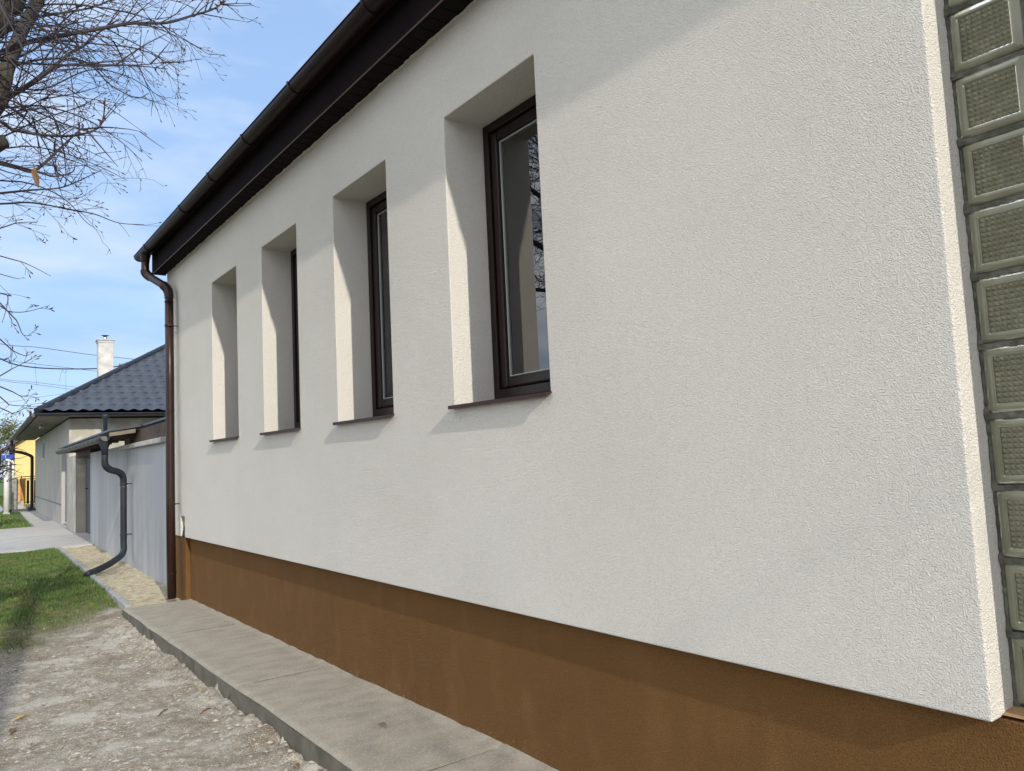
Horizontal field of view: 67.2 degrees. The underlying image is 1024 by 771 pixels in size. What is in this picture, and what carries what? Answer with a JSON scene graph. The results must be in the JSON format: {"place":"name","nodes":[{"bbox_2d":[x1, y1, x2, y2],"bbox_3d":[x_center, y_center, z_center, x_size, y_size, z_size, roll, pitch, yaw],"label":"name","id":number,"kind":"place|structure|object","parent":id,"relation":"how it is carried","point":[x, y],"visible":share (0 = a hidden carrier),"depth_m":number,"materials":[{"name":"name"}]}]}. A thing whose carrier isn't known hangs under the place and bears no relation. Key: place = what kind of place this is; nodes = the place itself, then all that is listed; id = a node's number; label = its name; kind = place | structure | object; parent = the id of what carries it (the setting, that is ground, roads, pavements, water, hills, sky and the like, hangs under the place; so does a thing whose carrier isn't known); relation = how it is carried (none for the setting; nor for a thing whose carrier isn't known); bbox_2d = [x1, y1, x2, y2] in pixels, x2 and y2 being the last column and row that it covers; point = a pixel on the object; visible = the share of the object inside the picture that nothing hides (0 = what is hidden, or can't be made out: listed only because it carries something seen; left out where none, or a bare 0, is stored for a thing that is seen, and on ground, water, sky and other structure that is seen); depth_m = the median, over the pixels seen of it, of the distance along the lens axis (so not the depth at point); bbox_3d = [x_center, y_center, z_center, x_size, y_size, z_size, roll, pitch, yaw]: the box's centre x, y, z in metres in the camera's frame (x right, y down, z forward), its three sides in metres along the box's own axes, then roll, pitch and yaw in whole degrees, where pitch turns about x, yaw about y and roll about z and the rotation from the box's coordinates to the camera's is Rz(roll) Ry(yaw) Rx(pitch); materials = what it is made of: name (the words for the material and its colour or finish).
{"place":"outdoors","nodes":[
{"label":"outdoors","id":0,"kind":"place"},
{"bbox_2d":[0,495,9,503],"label":"lawn grass","id":1,"kind":"structure","parent":0,"point":[1,499],"depth_m":45.09,"materials":[{"name":"green plant"}]},
{"bbox_2d":[19,510,59,526],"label":"pavement","id":2,"kind":"structure","parent":0,"point":[33,518],"depth_m":25.72,"materials":[{"name":"concrete"}]},
{"bbox_2d":[2,508,35,512],"bbox_3d":[-20.105,5.100,31.521,1.250,0.090,0.180,1,-6,-35],"label":"rain trough","id":3,"kind":"object","parent":2,"relation":"on","point":[18,510],"visible":0.66,"depth_m":31.47,"materials":[{"name":"concrete"}]},
{"bbox_2d":[0,525,93,553],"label":"driveway","id":4,"kind":"structure","parent":0,"point":[25,539],"depth_m":17.67,"materials":[{"name":"concrete"}]},
{"bbox_2d":[0,478,349,770],"bbox_3d":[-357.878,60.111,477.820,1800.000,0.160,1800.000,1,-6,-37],"label":"ground","id":5,"kind":"structure","parent":0,"point":[186,724],"depth_m":5.20,"materials":[{"name":"soil"}]},
{"bbox_2d":[3,469,9,513],"bbox_3d":[-19.928,4.213,30.380,0.220,1.880,0.220,1,-6,-37],"label":"concrete post","id":6,"kind":"object","parent":5,"relation":"on","point":[6,497],"visible":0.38,"depth_m":30.31,"materials":[{"name":"white paint"}]},
{"bbox_2d":[1,454,14,496],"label":"street sign","id":7,"kind":"object","parent":5,"relation":"on","point":[8,458],"visible":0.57,"depth_m":31.32,"materials":[{"name":"blue metal"}]},
{"bbox_2d":[10,477,17,512],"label":"stone pillar","id":8,"kind":"structure","parent":5,"relation":"on","point":[13,493],"depth_m":32.18,"materials":[{"name":"concrete"}]},
{"bbox_2d":[0,413,27,467],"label":"leafing tree","id":9,"kind":"object","parent":5,"relation":"on","point":[5,430],"visible":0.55,"depth_m":51.33,"materials":[{"name":"green plant"}]},
{"bbox_2d":[0,441,27,482],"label":"pollarded tree","id":10,"kind":"object","parent":5,"relation":"on","point":[4,466],"visible":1,"depth_m":22.11,"materials":[{"name":"brown plant"}]},
{"bbox_2d":[0,512,30,528],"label":"lawn grass","id":11,"kind":"structure","parent":5,"relation":"on","point":[18,523],"depth_m":24.45,"materials":[{"name":"green plant"}]},
{"bbox_2d":[0,437,39,503],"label":"yellow house","id":12,"kind":"structure","parent":5,"relation":"on","point":[22,466],"depth_m":40.92,"materials":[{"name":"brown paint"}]},
{"bbox_2d":[17,478,23,508],"bbox_3d":[-20.889,4.643,32.714,0.285,1.400,0.150,1,-6,-37],"label":"picket fence","id":13,"kind":"object","parent":5,"relation":"on","point":[20,504],"visible":0.76,"depth_m":32.68,"materials":[{"name":"orange paint"}]},
{"bbox_2d":[12,714,29,720],"bbox_3d":[-3.226,2.178,5.070,0.038,0.020,0.110,-5,-5,24],"label":"yellow leaf","id":14,"kind":"object","parent":5,"relation":"on","point":[20,716],"visible":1,"depth_m":5.08,"materials":[{"name":"yellow plant"}]},
{"bbox_2d":[21,476,34,508],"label":"yard gate","id":15,"kind":"structure","parent":5,"relation":"on","point":[26,497],"depth_m":33.04,"materials":[{"name":"wood"}]},
{"bbox_2d":[0,547,119,656],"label":"lawn grass","id":16,"kind":"structure","parent":5,"relation":"on","point":[25,588],"depth_m":9.83,"materials":[{"name":"green plant"}]},
{"bbox_2d":[0,656,160,770],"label":"yard pebbles","id":17,"kind":"object","parent":5,"relation":"on","point":[88,758],"visible":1,"depth_m":4.65,"materials":[{"name":"grey stone"}]},
{"bbox_2d":[9,335,165,528],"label":"grey house","id":18,"kind":"structure","parent":5,"relation":"on","point":[130,393],"depth_m":22.26,"materials":[{"name":"paint"}]},
{"bbox_2d":[0,358,118,368],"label":"power cable","id":19,"kind":"object","parent":18,"relation":"attached to","point":[50,368],"visible":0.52,"depth_m":26.11,"materials":[{"name":"grey plastic"}]},
{"bbox_2d":[65,454,66,521],"bbox_3d":[-12.439,2.866,21.514,0.083,1.920,1.500,1,-6,-35],"label":"door","id":20,"kind":"structure","parent":18,"relation":"in","point":[65,454],"depth_m":21.92,"materials":[{"name":"white rubber"}]},
{"bbox_2d":[3,344,129,358],"bbox_3d":[-16.047,-1.520,26.963,0.345,0.711,14.996,-5,-6,26],"label":"power cable","id":21,"kind":"object","parent":18,"relation":"attached to","point":[62,350],"visible":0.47,"depth_m":27.21,"materials":[{"name":"grey plastic"}]},
{"bbox_2d":[57,547,131,609],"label":"kerb","id":22,"kind":"structure","parent":5,"relation":"on","point":[122,603],"depth_m":9.90,"materials":[{"name":"concrete"}]},
{"bbox_2d":[55,417,166,585],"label":"shed","id":23,"kind":"structure","parent":5,"relation":"on","point":[117,503],"depth_m":11.94,"materials":[{"name":"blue paint"}]},
{"bbox_2d":[85,458,89,532],"bbox_3d":[-9.840,2.578,18.001,0.094,1.800,2.550,1,-6,-35],"label":"door","id":24,"kind":"structure","parent":23,"relation":"in","point":[87,488],"depth_m":18.65,"materials":[{"name":"grey"}]},
{"bbox_2d":[63,545,179,606],"bbox_3d":[-6.252,2.858,12.266,0.980,0.034,9.035,1,-6,-35],"label":"gravel strip","id":25,"kind":"object","parent":5,"relation":"on","point":[158,588],"visible":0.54,"depth_m":10.56,"materials":[{"name":"beige gravel"}]},
{"bbox_2d":[0,610,260,770],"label":"dirt clods","id":26,"kind":"object","parent":5,"relation":"on","point":[86,713],"visible":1,"depth_m":5.27,"materials":[{"name":"grey soil"}]},
{"bbox_2d":[0,0,262,416],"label":"bare tree","id":27,"kind":"object","parent":5,"relation":"on","point":[11,54],"visible":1,"depth_m":4.34,"materials":[{"name":"brown plant"}]},
{"bbox_2d":[31,163,38,187],"bbox_3d":[-2.329,-1.030,3.764,0.034,0.121,0.030,1,-6,-37],"label":"dry leaf","id":28,"kind":"object","parent":27,"relation":"attached to","point":[34,173],"visible":1,"depth_m":3.77,"materials":[{"name":"brown plant"}]},
{"bbox_2d":[0,613,270,770],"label":"yard grit","id":29,"kind":"object","parent":5,"relation":"on","point":[74,718],"visible":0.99,"depth_m":4.91,"materials":[{"name":"grey gravel"}]},
{"bbox_2d":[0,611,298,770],"bbox_3d":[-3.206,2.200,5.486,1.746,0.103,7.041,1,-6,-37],"label":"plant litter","id":30,"kind":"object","parent":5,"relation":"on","point":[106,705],"visible":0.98,"depth_m":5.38,"materials":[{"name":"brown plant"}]},
{"bbox_2d":[96,617,315,770],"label":"mortar crumbs","id":31,"kind":"object","parent":5,"relation":"on","point":[269,742],"visible":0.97,"depth_m":4.98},
{"bbox_2d":[133,0,1023,770],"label":"white house","id":32,"kind":"structure","parent":5,"relation":"on","point":[597,384],"depth_m":3.13,"materials":[{"name":"white plaster"},{"name":"brown plaster"},{"name":"dark metal"}]},
{"bbox_2d":[209,436,238,441],"bbox_3d":[-2.688,-0.277,7.628,0.383,1.632,0.838,1,-6,-37],"label":"window","id":33,"kind":"structure","parent":32,"relation":"in","point":[229,438],"depth_m":7.41,"materials":[{"name":"metal"}]},
{"bbox_2d":[260,248,300,434],"bbox_3d":[-1.785,-0.425,6.423,0.383,1.632,0.838,1,-6,-37],"label":"window","id":34,"kind":"structure","parent":32,"relation":"in","point":[294,290],"depth_m":6.76,"materials":[{"name":"brown"}]},
{"bbox_2d":[333,191,393,424],"bbox_3d":[-0.883,-0.573,5.218,0.383,1.632,0.838,1,-6,-37],"label":"window","id":35,"kind":"structure","parent":32,"relation":"in","point":[376,208],"depth_m":5.52,"materials":[{"name":"brown"}]},
{"bbox_2d":[448,94,551,409],"bbox_3d":[0.020,-0.720,4.012,0.383,1.632,0.838,1,-6,-37],"label":"window","id":36,"kind":"structure","parent":32,"relation":"in","point":[519,328],"depth_m":4.24,"materials":[{"name":"brown"}]},
{"bbox_2d":[943,0,1023,719],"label":"glass block window","id":37,"kind":"structure","parent":32,"relation":"in","point":[991,71],"depth_m":2.16,"materials":[{"name":"green glass"}]},
{"bbox_2d":[0,0,359,477],"label":"sky","id":38,"kind":"structure","parent":0,"point":[92,292],"materials":[{"name":"blue"}]},
{"bbox_2d":[122,599,558,770],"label":"concrete path","id":39,"kind":"structure","parent":0,"point":[337,713],"depth_m":4.69,"materials":[{"name":"grey concrete"}]}
]}

